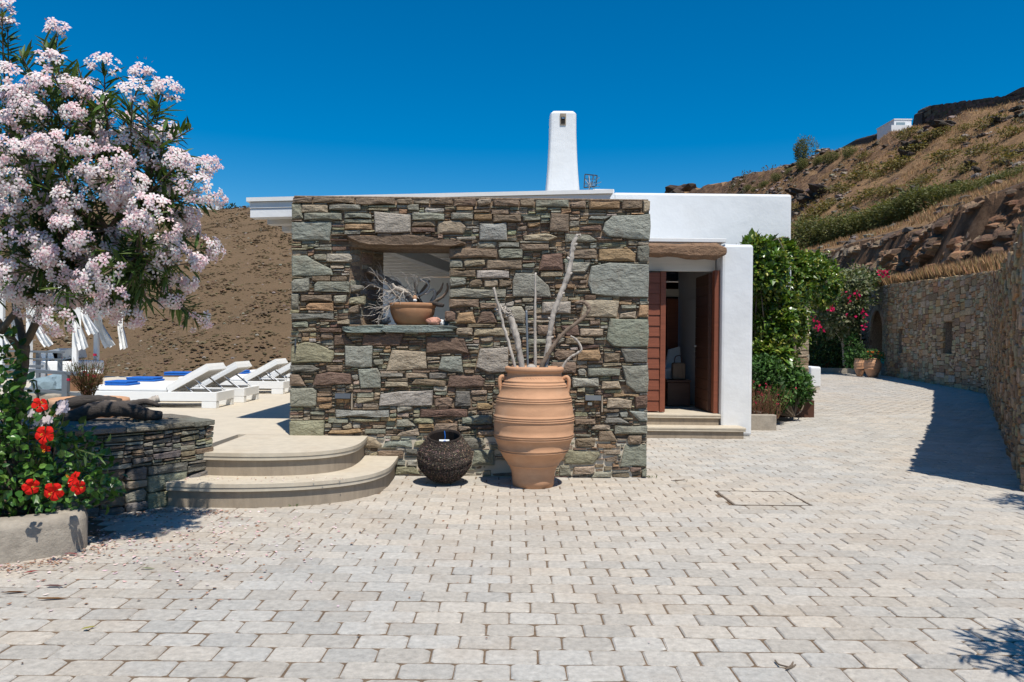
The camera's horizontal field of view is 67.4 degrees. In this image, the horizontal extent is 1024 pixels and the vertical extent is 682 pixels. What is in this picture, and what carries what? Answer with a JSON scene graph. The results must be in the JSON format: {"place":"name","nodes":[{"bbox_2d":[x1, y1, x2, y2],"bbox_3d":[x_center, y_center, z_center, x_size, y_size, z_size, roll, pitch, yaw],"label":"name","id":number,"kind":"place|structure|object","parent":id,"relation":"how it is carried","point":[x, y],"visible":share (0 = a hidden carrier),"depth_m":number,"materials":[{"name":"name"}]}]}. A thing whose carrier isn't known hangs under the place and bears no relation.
{"place":"outdoors","nodes":[
{"label":"outdoors","id":0,"kind":"place"},
{"bbox_2d":[0,376,631,477],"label":"terrace","id":1,"kind":"structure","parent":0,"point":[267,412],"depth_m":9.38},
{"bbox_2d":[2,350,64,377],"bbox_3d":[-7.644,0.554,11.973,2.271,0.828,0.115,1,0,29],"label":"railing","id":2,"kind":"object","parent":1,"relation":"on","point":[38,358],"visible":0.42,"depth_m":11.63,"materials":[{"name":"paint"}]},
{"bbox_2d":[0,365,87,419],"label":"railing","id":3,"kind":"object","parent":1,"relation":"on","point":[65,391],"visible":0.25,"depth_m":8.62,"materials":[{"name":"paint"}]},
{"bbox_2d":[25,391,80,417],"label":"plinth","id":4,"kind":"structure","parent":1,"relation":"on","point":[46,396],"depth_m":9.00,"materials":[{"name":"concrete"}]},
{"bbox_2d":[28,374,61,393],"bbox_3d":[-5.543,0.568,9.180,0.440,0.342,0.457,1,0,-23],"label":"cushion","id":5,"kind":"object","parent":4,"relation":"on","point":[52,382],"visible":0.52,"depth_m":9.05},
{"bbox_2d":[0,275,127,380],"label":"canopy","id":6,"kind":"object","parent":1,"relation":"on","point":[97,330],"visible":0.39,"depth_m":17.49,"materials":[{"name":"white fabric"}]},
{"bbox_2d":[33,348,103,379],"bbox_3d":[-10.777,0.545,18.550,1.095,0.740,1.500,1,0,0],"label":"daybed","id":7,"kind":"object","parent":1,"relation":"on","point":[52,364],"visible":0.32,"depth_m":18.30,"materials":[{"name":"white fabric"}]},
{"bbox_2d":[48,395,129,417],"bbox_3d":[-4.269,0.779,7.750,0.750,0.410,0.750,1,0,0],"label":"terracotta bowl","id":8,"kind":"object","parent":1,"relation":"on","point":[52,401],"visible":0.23,"depth_m":7.73,"materials":[{"name":"ceramic"}]},
{"bbox_2d":[63,352,113,394],"bbox_3d":[-4.275,0.384,7.729,0.450,0.540,0.468,1,0,0],"label":"shrub","id":9,"kind":"object","parent":8,"relation":"in","point":[90,388],"visible":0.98,"depth_m":7.67,"materials":[{"name":"plant"}]},
{"bbox_2d":[95,363,233,407],"bbox_3d":[-5.307,0.648,11.560,2.000,0.650,0.720,1,0,0],"label":"sun lounger","id":10,"kind":"object","parent":1,"relation":"on","point":[179,390],"visible":0.78,"depth_m":11.23,"materials":[{"name":"white fabric"}]},
{"bbox_2d":[104,380,139,385],"bbox_3d":[-5.900,0.630,11.640,0.366,0.069,0.380,1,0,0],"label":"towel","id":11,"kind":"object","parent":10,"relation":"on","point":[122,382],"visible":1,"depth_m":11.46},
{"bbox_2d":[140,361,258,402],"bbox_3d":[-5.267,0.649,12.610,2.000,0.650,0.720,1,0,0],"label":"sun lounger","id":12,"kind":"object","parent":1,"relation":"on","point":[243,393],"visible":0.41,"depth_m":12.39,"materials":[{"name":"white fabric"}]},
{"bbox_2d":[126,376,164,381],"bbox_3d":[-6.077,0.628,12.740,0.474,0.069,0.380,1,0,0],"label":"towel","id":13,"kind":"object","parent":12,"relation":"on","point":[148,378],"visible":0.91,"depth_m":12.56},
{"bbox_2d":[175,358,290,393],"bbox_3d":[-5.227,0.649,14.560,2.000,0.650,0.720,1,0,0],"label":"sun lounger","id":14,"kind":"object","parent":1,"relation":"on","point":[275,385],"visible":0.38,"depth_m":14.23,"materials":[{"name":"white fabric"}]},
{"bbox_2d":[235,363,290,379],"bbox_3d":[-5.087,0.651,15.660,2.000,0.650,0.720,1,0,0],"label":"sun lounger","id":15,"kind":"object","parent":1,"relation":"on","point":[284,370],"visible":0.09,"depth_m":15.33,"materials":[{"name":"white fabric"}]},
{"bbox_2d":[0,201,860,376],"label":"scrub hill","id":16,"kind":"structure","parent":0,"point":[233,329],"depth_m":145.08,"materials":[{"name":"soil"}]},
{"bbox_2d":[0,204,292,376],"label":"scrub","id":17,"kind":"object","parent":16,"relation":"on","point":[232,319],"visible":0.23,"depth_m":143.89,"materials":[{"name":"plant"}]},
{"bbox_2d":[665,183,696,192],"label":"rock outcrop","id":18,"kind":"object","parent":16,"relation":"on","point":[688,187],"visible":0.39,"depth_m":235.20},
{"bbox_2d":[0,373,1023,681],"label":"paving","id":19,"kind":"structure","parent":0,"point":[912,517],"depth_m":4.74,"materials":[{"name":"stone"}]},
{"bbox_2d":[0,488,87,563],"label":"planting bed","id":20,"kind":"object","parent":19,"relation":"on","point":[61,530],"visible":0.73,"depth_m":5.02,"materials":[{"name":"concrete"}]},
{"bbox_2d":[0,316,131,517],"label":"hibiscus bush","id":21,"kind":"object","parent":20,"relation":"in","point":[14,501],"visible":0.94,"depth_m":5.27,"materials":[{"name":"green plant"}]},
{"bbox_2d":[24,399,69,495],"bbox_3d":[-3.249,0.753,5.235,0.586,0.727,0.154,1,0,31],"label":"oleander sprig","id":22,"kind":"object","parent":21,"relation":"hanging from","point":[62,408],"visible":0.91,"depth_m":5.16,"materials":[{"name":"plant"}]},
{"bbox_2d":[0,0,228,479],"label":"oleander tree","id":23,"kind":"object","parent":20,"relation":"on","point":[74,258],"visible":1,"depth_m":4.92,"materials":[{"name":"pink plant"}]},
{"bbox_2d":[0,414,214,518],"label":"stone wall","id":24,"kind":"structure","parent":19,"relation":"on","point":[152,457],"depth_m":6.50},
{"bbox_2d":[55,395,121,409],"bbox_3d":[-3.856,0.568,7.003,0.556,0.155,0.114,1,0,-11],"label":"log","id":25,"kind":"object","parent":24,"relation":"on","point":[74,402],"visible":0.63,"depth_m":6.96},
{"bbox_2d":[60,400,162,420],"bbox_3d":[-3.539,0.631,6.782,0.843,0.219,0.150,1,0,-9],"label":"log","id":26,"kind":"object","parent":24,"relation":"on","point":[106,409],"visible":0.86,"depth_m":6.74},
{"bbox_2d":[121,399,160,406],"bbox_3d":[-3.348,0.560,6.926,0.337,0.082,0.065,1,0,-9],"label":"log","id":27,"kind":"object","parent":24,"relation":"on","point":[146,402],"visible":0.81,"depth_m":6.91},
{"bbox_2d":[166,434,398,508],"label":"curved steps","id":28,"kind":"structure","parent":19,"relation":"on","point":[325,461],"depth_m":6.91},
{"bbox_2d":[417,429,472,482],"bbox_3d":[-0.681,1.162,7.773,0.572,0.520,0.564,1,0,0],"label":"basket","id":29,"kind":"object","parent":19,"relation":"on","point":[449,461],"visible":0.98,"depth_m":7.58,"materials":[{"name":"stone"}]},
{"bbox_2d":[289,196,650,477],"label":"stone wall","id":30,"kind":"structure","parent":19,"relation":"on","point":[418,381],"depth_m":8.20,"materials":[{"name":"stone"}]},
{"bbox_2d":[335,393,352,408],"bbox_3d":[-1.793,0.644,8.235,0.183,0.169,0.140,1,0,0],"label":"wall light","id":31,"kind":"object","parent":30,"relation":"on","point":[346,397],"visible":1,"depth_m":8.22,"materials":[{"name":"metal"}]},
{"bbox_2d":[389,302,435,324],"bbox_3d":[-1.091,-0.290,8.430,0.516,0.248,0.516,1,0,0],"label":"bowl","id":32,"kind":"object","parent":30,"relation":"on","point":[411,313],"visible":0.91,"depth_m":8.24,"materials":[{"name":"ceramic"}]},
{"bbox_2d":[366,268,408,300],"bbox_3d":[-1.348,-0.621,8.458,0.516,0.359,0.072,1,0,-11],"label":"driftwood piece","id":33,"kind":"object","parent":32,"relation":"in","point":[387,279],"visible":0.62,"depth_m":8.42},
{"bbox_2d":[352,262,434,324],"bbox_3d":[-1.309,-0.466,8.304,0.882,0.792,0.505,1,0,-16],"label":"twig bundle","id":34,"kind":"object","parent":32,"relation":"in","point":[395,294],"visible":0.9,"depth_m":8.31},
{"bbox_2d":[585,395,602,411],"bbox_3d":[0.875,0.668,8.235,0.190,0.176,0.140,1,0,0],"label":"wall light","id":35,"kind":"object","parent":30,"relation":"attached to","point":[595,398],"visible":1,"depth_m":8.20,"materials":[{"name":"metal"}]},
{"bbox_2d":[0,466,1016,663],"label":"fallen petals","id":36,"kind":"object","parent":19,"relation":"on","point":[138,513],"visible":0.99,"depth_m":5.44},
{"bbox_2d":[246,111,813,435],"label":"white house","id":37,"kind":"structure","parent":19,"relation":"on","point":[700,313],"depth_m":12.19,"materials":[{"name":"paint"}]},
{"bbox_2d":[647,271,665,411],"bbox_3d":[1.915,0.004,12.190,1.030,2.228,0.070,1,0,0],"label":"door","id":38,"kind":"structure","parent":37,"relation":"in","point":[657,280],"depth_m":12.18,"materials":[{"name":"brown wood"}]},
{"bbox_2d":[666,299,677,355],"bbox_3d":[2.846,0.136,15.062,0.812,2.010,0.193,1,0,21],"label":"inner door","id":39,"kind":"structure","parent":37,"relation":"in","point":[672,304],"depth_m":14.90,"materials":[{"name":"red wood"}]},
{"bbox_2d":[665,346,680,378],"bbox_3d":[2.954,0.542,14.255,0.420,0.880,0.610,1,0,0],"label":"armchair","id":40,"kind":"object","parent":37,"relation":"on","point":[672,353],"visible":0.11,"depth_m":14.42,"materials":[{"name":"white fabric"}]},
{"bbox_2d":[665,379,690,405],"bbox_3d":[2.905,0.909,13.600,0.430,0.455,0.440,1,0,0],"label":"chest","id":41,"kind":"object","parent":37,"relation":"on","point":[677,392],"visible":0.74,"depth_m":13.40,"materials":[{"name":"brown wood"}]},
{"bbox_2d":[671,355,684,379],"bbox_3d":[2.940,0.462,13.570,0.230,0.434,0.140,1,0,0],"label":"lantern","id":42,"kind":"object","parent":41,"relation":"on","point":[677,371],"visible":1,"depth_m":13.50,"materials":[{"name":"brown wood"}]},
{"bbox_2d":[692,273,711,410],"bbox_3d":[3.127,0.018,12.715,0.116,2.210,0.890,1,0,0],"label":"door","id":43,"kind":"structure","parent":37,"relation":"in","point":[703,325],"depth_m":12.59,"materials":[{"name":"brown wood"}]},
{"bbox_2d":[493,365,574,488],"bbox_3d":[0.219,0.854,7.730,0.818,1.197,0.818,1,0,0],"label":"storage jar","id":44,"kind":"object","parent":19,"relation":"on","point":[533,417],"visible":1,"depth_m":7.45,"materials":[{"name":"ceramic"}]},
{"bbox_2d":[492,287,515,366],"bbox_3d":[-0.032,0.043,7.643,0.342,1.154,0.042,1,0,-6],"label":"driftwood stick","id":45,"kind":"object","parent":44,"relation":"in","point":[506,333],"visible":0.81,"depth_m":7.63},
{"bbox_2d":[494,303,524,366],"bbox_3d":[0.009,0.157,7.700,0.388,1.066,0.110,1,0,-6],"label":"driftwood root","id":46,"kind":"object","parent":44,"relation":"in","point":[507,313],"visible":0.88,"depth_m":7.69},
{"bbox_2d":[525,310,528,364],"bbox_3d":[0.160,0.190,7.778,0.028,0.999,0.079,1,0,-44],"label":"stick","id":47,"kind":"object","parent":44,"relation":"in","point":[527,346],"visible":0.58,"depth_m":7.78,"materials":[{"name":"paint"}]},
{"bbox_2d":[533,273,536,366],"bbox_3d":[0.234,0.001,7.706,0.041,1.370,0.078,1,0,31],"label":"driftwood stick","id":48,"kind":"object","parent":44,"relation":"in","point":[535,340],"visible":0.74,"depth_m":7.69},
{"bbox_2d":[543,234,580,366],"bbox_3d":[0.470,-0.195,7.719,0.429,1.772,0.080,1,0,0],"label":"driftwood branch","id":49,"kind":"object","parent":44,"relation":"in","point":[556,304],"visible":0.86,"depth_m":7.70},
{"bbox_2d":[540,300,590,366],"bbox_3d":[0.498,0.140,7.663,0.574,1.100,0.063,1,0,3],"label":"driftwood branch","id":50,"kind":"object","parent":44,"relation":"in","point":[564,332],"visible":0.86,"depth_m":7.65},
{"bbox_2d":[647,410,745,438],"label":"entrance steps","id":51,"kind":"structure","parent":19,"relation":"on","point":[680,424],"depth_m":11.75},
{"bbox_2d":[751,410,775,430],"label":"planter kerb","id":52,"kind":"structure","parent":19,"relation":"on","point":[764,422],"depth_m":12.85,"materials":[{"name":"concrete"}]},
{"bbox_2d":[751,380,796,418],"bbox_3d":[4.337,0.994,13.073,1.037,0.650,0.657,1,0,0],"label":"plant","id":53,"kind":"object","parent":52,"relation":"on","point":[766,410],"visible":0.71,"depth_m":13.07,"materials":[{"name":"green plant"}]},
{"bbox_2d":[715,491,812,505],"bbox_3d":[2.344,1.490,7.221,0.710,0.035,0.656,1,0,0],"label":"inspection cover","id":54,"kind":"object","parent":19,"relation":"on","point":[741,498],"visible":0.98,"depth_m":7.19,"materials":[{"name":"beige stone"}]},
{"bbox_2d":[751,352,815,416],"bbox_3d":[5.149,0.811,14.537,1.183,1.229,2.449,1,0,30],"label":"round shrub","id":55,"kind":"object","parent":19,"relation":"on","point":[801,382],"visible":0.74,"depth_m":13.93,"materials":[{"name":"green plant"}]},
{"bbox_2d":[736,228,845,381],"bbox_3d":[6.229,-0.426,16.714,1.518,3.712,6.566,1,0,34],"label":"glossy shrub","id":56,"kind":"object","parent":19,"relation":"on","point":[780,329],"visible":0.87,"depth_m":14.50,"materials":[{"name":"green plant"}]},
{"bbox_2d":[796,306,809,371],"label":"stone pier","id":57,"kind":"structure","parent":19,"relation":"on","point":[804,352],"depth_m":20.49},
{"bbox_2d":[808,366,820,392],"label":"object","id":58,"kind":"object","parent":19,"relation":"on","point":[815,371],"visible":0.4,"depth_m":22.90,"materials":[{"name":"white paint"}]},
{"bbox_2d":[821,368,855,373],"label":"kerb","id":59,"kind":"structure","parent":19,"relation":"on","point":[839,370],"depth_m":38.57,"materials":[{"name":"stone"}]},
{"bbox_2d":[807,258,890,367],"bbox_3d":[16.277,-1.127,38.482,4.915,5.832,6.314,1,0,0],"label":"bougainvillea","id":60,"kind":"object","parent":19,"relation":"on","point":[847,314],"visible":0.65,"depth_m":37.04,"materials":[{"name":"green plant"}]},
{"bbox_2d":[841,333,862,368],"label":"green plant","id":61,"kind":"object","parent":19,"relation":"on","point":[848,355],"visible":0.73,"depth_m":36.34,"materials":[{"name":"green plant"}]},
{"bbox_2d":[854,358,864,375],"bbox_3d":[15.932,1.210,35.200,0.504,0.821,0.504,1,0,0],"label":"terracotta jar","id":62,"kind":"object","parent":19,"relation":"on","point":[859,367],"visible":0.86,"depth_m":35.03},
{"bbox_2d":[852,340,865,360],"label":"pot plant","id":63,"kind":"object","parent":62,"relation":"in","point":[858,345],"visible":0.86,"depth_m":35.08,"materials":[{"name":"green plant"}]},
{"bbox_2d":[863,358,881,377],"bbox_3d":[16.050,1.194,34.200,0.748,0.855,0.748,1,0,0],"label":"terracotta jar","id":64,"kind":"object","parent":19,"relation":"on","point":[872,368],"visible":0.98,"depth_m":33.94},
{"bbox_2d":[859,349,885,360],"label":"pot plant","id":65,"kind":"object","parent":64,"relation":"in","point":[882,354],"visible":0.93,"depth_m":34.03,"materials":[{"name":"green plant"}]},
{"bbox_2d":[860,285,888,375],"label":"arched wall","id":66,"kind":"structure","parent":19,"relation":"on","point":[875,332],"depth_m":38.65,"materials":[{"name":"stone"}]},
{"bbox_2d":[887,218,1023,491],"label":"retaining wall","id":67,"kind":"structure","parent":19,"relation":"on","point":[965,331],"depth_m":24.73,"materials":[{"name":"stone"}]},
{"bbox_2d":[0,0,1023,208],"label":"sky","id":68,"kind":"structure","parent":0,"point":[293,97],"materials":[{"name":"blue"}]},
{"bbox_2d":[677,103,1023,325],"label":"hillside","id":69,"kind":"structure","parent":0,"point":[975,222],"depth_m":68.25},
{"bbox_2d":[794,194,814,205],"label":"rock outcrop","id":70,"kind":"object","parent":69,"relation":"on","point":[800,198],"visible":0.47,"depth_m":99.49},
{"bbox_2d":[792,134,818,165],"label":"ridge tree","id":71,"kind":"object","parent":69,"relation":"on","point":[799,153],"visible":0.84,"depth_m":125.79,"materials":[{"name":"green plant"}]},
{"bbox_2d":[791,215,827,248],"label":"olive shrub","id":72,"kind":"object","parent":69,"relation":"on","point":[796,224],"visible":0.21,"depth_m":59.38,"materials":[{"name":"green plant"}]},
{"bbox_2d":[800,205,829,219],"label":"cushion shrub","id":73,"kind":"object","parent":69,"relation":"on","point":[814,211],"visible":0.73,"depth_m":84.90,"materials":[{"name":"green plant"}]},
{"bbox_2d":[791,213,839,248],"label":"olive shrub","id":74,"kind":"object","parent":69,"relation":"on","point":[812,223],"visible":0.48,"depth_m":58.60,"materials":[{"name":"green plant"}]},
{"bbox_2d":[806,183,829,198],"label":"rock outcrop","id":75,"kind":"object","parent":69,"relation":"on","point":[813,190],"visible":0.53,"depth_m":98.35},
{"bbox_2d":[809,212,848,245],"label":"olive shrub","id":76,"kind":"object","parent":69,"relation":"on","point":[821,232],"visible":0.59,"depth_m":56.92,"materials":[{"name":"green plant"}]},
{"bbox_2d":[827,182,856,194],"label":"cushion shrub","id":77,"kind":"object","parent":69,"relation":"on","point":[845,185],"visible":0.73,"depth_m":89.33,"materials":[{"name":"green plant"}]},
{"bbox_2d":[828,206,858,240],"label":"olive shrub","id":78,"kind":"object","parent":69,"relation":"on","point":[838,220],"visible":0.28,"depth_m":55.60,"materials":[{"name":"green plant"}]},
{"bbox_2d":[838,143,858,159],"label":"ridge shrub","id":79,"kind":"object","parent":69,"relation":"on","point":[845,155],"visible":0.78,"depth_m":110.05,"materials":[{"name":"green plant"}]},
{"bbox_2d":[837,196,867,208],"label":"cushion shrub","id":80,"kind":"object","parent":69,"relation":"on","point":[848,203],"visible":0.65,"depth_m":78.35,"materials":[{"name":"green plant"}]},
{"bbox_2d":[835,210,875,237],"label":"olive shrub","id":81,"kind":"object","parent":69,"relation":"on","point":[847,227],"visible":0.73,"depth_m":54.11,"materials":[{"name":"green plant"}]},
{"bbox_2d":[840,169,874,182],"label":"cushion shrub","id":82,"kind":"object","parent":69,"relation":"on","point":[856,175],"visible":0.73,"depth_m":90.37,"materials":[{"name":"green plant"}]},
{"bbox_2d":[844,133,876,147],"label":"stone wall","id":83,"kind":"structure","parent":69,"relation":"on","point":[866,140],"depth_m":147.46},
{"bbox_2d":[723,102,1023,229],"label":"hill scrub","id":84,"kind":"object","parent":69,"relation":"on","point":[926,177],"visible":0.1,"depth_m":66.38,"materials":[{"name":"plant"}]},
{"bbox_2d":[852,201,894,233],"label":"olive shrub","id":85,"kind":"object","parent":69,"relation":"on","point":[868,219],"visible":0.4,"depth_m":53.27,"materials":[{"name":"green plant"}]},
{"bbox_2d":[728,100,1023,252],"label":"hill stones","id":86,"kind":"object","parent":69,"relation":"on","point":[839,196],"visible":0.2,"depth_m":85.86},
{"bbox_2d":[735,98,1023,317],"bbox_3d":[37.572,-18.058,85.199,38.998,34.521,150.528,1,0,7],"label":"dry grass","id":87,"kind":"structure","parent":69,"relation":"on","point":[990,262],"depth_m":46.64,"materials":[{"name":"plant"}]},
{"bbox_2d":[858,197,907,233],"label":"olive shrub","id":88,"kind":"object","parent":69,"relation":"on","point":[884,202],"visible":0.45,"depth_m":52.08,"materials":[{"name":"green plant"}]},
{"bbox_2d":[865,183,902,199],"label":"cushion shrub","id":89,"kind":"object","parent":69,"relation":"on","point":[877,191],"visible":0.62,"depth_m":72.30,"materials":[{"name":"green plant"}]},
{"bbox_2d":[871,161,899,176],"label":"cushion shrub","id":90,"kind":"object","parent":69,"relation":"on","point":[884,166],"visible":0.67,"depth_m":84.23,"materials":[{"name":"green plant"}]},
{"bbox_2d":[876,119,911,139],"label":"house","id":91,"kind":"structure","parent":69,"relation":"on","point":[895,124],"depth_m":128.00,"materials":[{"name":"white paint"}]},
{"bbox_2d":[878,194,911,225],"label":"olive shrub","id":92,"kind":"object","parent":69,"relation":"on","point":[889,213],"visible":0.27,"depth_m":50.62,"materials":[{"name":"green plant"}]},
{"bbox_2d":[887,154,914,169],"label":"cushion shrub","id":93,"kind":"object","parent":69,"relation":"on","point":[898,160],"visible":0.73,"depth_m":81.92,"materials":[{"name":"green plant"}]},
{"bbox_2d":[892,125,922,141],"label":"cushion shrub","id":94,"kind":"object","parent":69,"relation":"on","point":[898,137],"visible":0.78,"depth_m":94.74,"materials":[{"name":"green plant"}]},
{"bbox_2d":[887,141,928,156],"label":"cushion shrub","id":95,"kind":"object","parent":69,"relation":"on","point":[917,146],"visible":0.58,"depth_m":84.09,"materials":[{"name":"green plant"}]},
{"bbox_2d":[887,181,939,221],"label":"olive shrub","id":96,"kind":"object","parent":69,"relation":"on","point":[902,202],"visible":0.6,"depth_m":49.21,"materials":[{"name":"green plant"}]},
{"bbox_2d":[808,181,1023,305],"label":"rock cut","id":97,"kind":"object","parent":69,"relation":"on","point":[999,234],"visible":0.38,"depth_m":32.22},
{"bbox_2d":[906,180,948,214],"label":"olive shrub","id":98,"kind":"object","parent":69,"relation":"on","point":[935,185],"visible":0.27,"depth_m":48.15,"materials":[{"name":"green plant"}]},
{"bbox_2d":[912,128,945,142],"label":"cushion shrub","id":99,"kind":"object","parent":69,"relation":"on","point":[922,135],"visible":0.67,"depth_m":84.58,"materials":[{"name":"green plant"}]},
{"bbox_2d":[922,149,960,163],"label":"cushion shrub","id":100,"kind":"object","parent":69,"relation":"on","point":[940,153],"visible":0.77,"depth_m":69.95,"materials":[{"name":"green plant"}]},
{"bbox_2d":[927,119,956,130],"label":"rock outcrop","id":101,"kind":"object","parent":69,"relation":"on","point":[938,123],"visible":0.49,"depth_m":83.81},
{"bbox_2d":[917,180,967,210],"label":"olive shrub","id":102,"kind":"object","parent":69,"relation":"on","point":[944,191],"visible":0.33,"depth_m":47.61,"materials":[{"name":"green plant"}]},
{"bbox_2d":[943,179,972,199],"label":"olive shrub","id":103,"kind":"object","parent":69,"relation":"on","point":[960,189],"visible":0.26,"depth_m":46.17,"materials":[{"name":"green plant"}]},
{"bbox_2d":[947,161,977,175],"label":"cushion shrub","id":104,"kind":"object","parent":69,"relation":"on","point":[960,170],"visible":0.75,"depth_m":56.82,"materials":[{"name":"green plant"}]},
{"bbox_2d":[944,175,986,195],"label":"olive shrub","id":105,"kind":"object","parent":69,"relation":"on","point":[965,184],"visible":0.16,"depth_m":45.49,"materials":[{"name":"green plant"}]},
{"bbox_2d":[912,95,1023,125],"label":"stone wall","id":106,"kind":"structure","parent":69,"relation":"on","point":[922,116],"depth_m":100.87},
{"bbox_2d":[961,142,997,156],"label":"cushion shrub","id":107,"kind":"object","parent":69,"relation":"on","point":[967,150],"visible":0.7,"depth_m":60.61,"materials":[{"name":"green plant"}]},
{"bbox_2d":[968,112,1006,131],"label":"cushion shrub","id":108,"kind":"object","parent":69,"relation":"on","point":[985,122],"visible":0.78,"depth_m":73.66,"materials":[{"name":"green plant"}]},
{"bbox_2d":[986,150,1023,166],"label":"cushion shrub","id":109,"kind":"object","parent":69,"relation":"on","point":[1007,157],"visible":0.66,"depth_m":51.48,"materials":[{"name":"green plant"}]},
{"bbox_2d":[990,165,1021,181],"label":"olive shrub","id":110,"kind":"object","parent":69,"relation":"on","point":[1002,174],"visible":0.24,"depth_m":42.06,"materials":[{"name":"green plant"}]},
{"bbox_2d":[993,124,1023,140],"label":"cushion shrub","id":111,"kind":"object","parent":69,"relation":"on","point":[1015,129],"visible":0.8,"depth_m":58.94,"materials":[{"name":"green plant"}]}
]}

